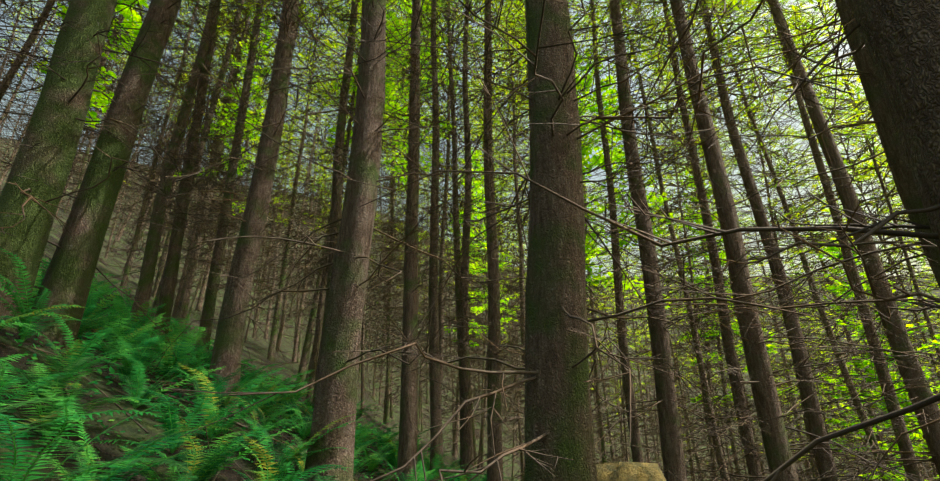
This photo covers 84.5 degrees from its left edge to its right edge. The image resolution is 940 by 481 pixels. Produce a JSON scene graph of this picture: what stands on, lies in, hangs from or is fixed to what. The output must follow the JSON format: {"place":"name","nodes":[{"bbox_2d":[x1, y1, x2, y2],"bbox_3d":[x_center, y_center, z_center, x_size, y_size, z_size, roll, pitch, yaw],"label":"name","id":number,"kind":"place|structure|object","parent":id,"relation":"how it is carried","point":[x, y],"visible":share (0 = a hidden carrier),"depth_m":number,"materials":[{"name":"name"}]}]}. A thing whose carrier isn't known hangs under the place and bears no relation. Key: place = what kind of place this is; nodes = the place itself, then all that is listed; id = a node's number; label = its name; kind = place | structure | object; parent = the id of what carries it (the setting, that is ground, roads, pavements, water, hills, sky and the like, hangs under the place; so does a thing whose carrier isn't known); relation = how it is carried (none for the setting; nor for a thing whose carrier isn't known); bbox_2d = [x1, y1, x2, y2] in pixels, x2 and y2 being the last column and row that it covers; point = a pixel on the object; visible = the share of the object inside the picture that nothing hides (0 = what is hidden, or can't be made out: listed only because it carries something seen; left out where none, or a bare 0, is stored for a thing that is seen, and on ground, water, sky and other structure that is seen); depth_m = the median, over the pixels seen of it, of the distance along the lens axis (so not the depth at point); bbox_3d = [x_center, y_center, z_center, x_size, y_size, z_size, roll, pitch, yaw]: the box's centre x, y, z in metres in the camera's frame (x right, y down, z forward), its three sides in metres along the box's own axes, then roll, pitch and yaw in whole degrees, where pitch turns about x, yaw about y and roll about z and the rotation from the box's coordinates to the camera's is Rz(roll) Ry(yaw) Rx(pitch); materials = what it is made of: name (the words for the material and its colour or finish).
{"place":"outdoors","nodes":[
{"label":"outdoors","id":0,"kind":"place"},
{"bbox_2d":[0,308,453,480],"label":"ferns","id":1,"kind":"object","parent":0,"point":[135,421],"visible":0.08,"depth_m":4.81,"materials":[{"name":"green plant"}]},
{"bbox_2d":[0,0,931,277],"label":"sky","id":2,"kind":"structure","parent":0,"point":[810,5],"materials":[{"name":"white"}]},
{"bbox_2d":[0,137,939,480],"bbox_3d":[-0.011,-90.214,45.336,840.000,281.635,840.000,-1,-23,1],"label":"ground","id":3,"kind":"structure","parent":0,"point":[112,449],"depth_m":23.39,"materials":[{"name":"brown soil"}]},
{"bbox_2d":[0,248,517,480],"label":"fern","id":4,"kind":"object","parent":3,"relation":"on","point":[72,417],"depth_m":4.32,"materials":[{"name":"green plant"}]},
{"bbox_2d":[0,0,939,480],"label":"trunks","id":5,"kind":"object","parent":3,"relation":"on","point":[896,56],"visible":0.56,"depth_m":6.62,"materials":[{"name":"brown plant"}]},
{"bbox_2d":[0,0,939,480],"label":"branches","id":6,"kind":"object","parent":3,"relation":"on","point":[880,228],"visible":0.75,"depth_m":7.34,"materials":[{"name":"brown wood"}]},
{"bbox_2d":[0,0,939,480],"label":"branches","id":7,"kind":"object","parent":3,"relation":"on","point":[514,328],"visible":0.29,"depth_m":21.22,"materials":[{"name":"green plant"}]},
{"bbox_2d":[0,0,939,477],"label":"leaves","id":8,"kind":"object","parent":3,"relation":"on","point":[734,2],"visible":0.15,"depth_m":20.41,"materials":[{"name":"green plant"}]},
{"bbox_2d":[34,0,939,480],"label":"broad leaves","id":9,"kind":"object","parent":3,"relation":"on","point":[126,14],"visible":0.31,"depth_m":15.29,"materials":[{"name":"green plant"}]},
{"bbox_2d":[596,462,665,480],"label":"rock","id":10,"kind":"object","parent":3,"relation":"on","point":[623,471],"visible":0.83,"depth_m":4.26,"materials":[{"name":"beige stone"}]}
]}

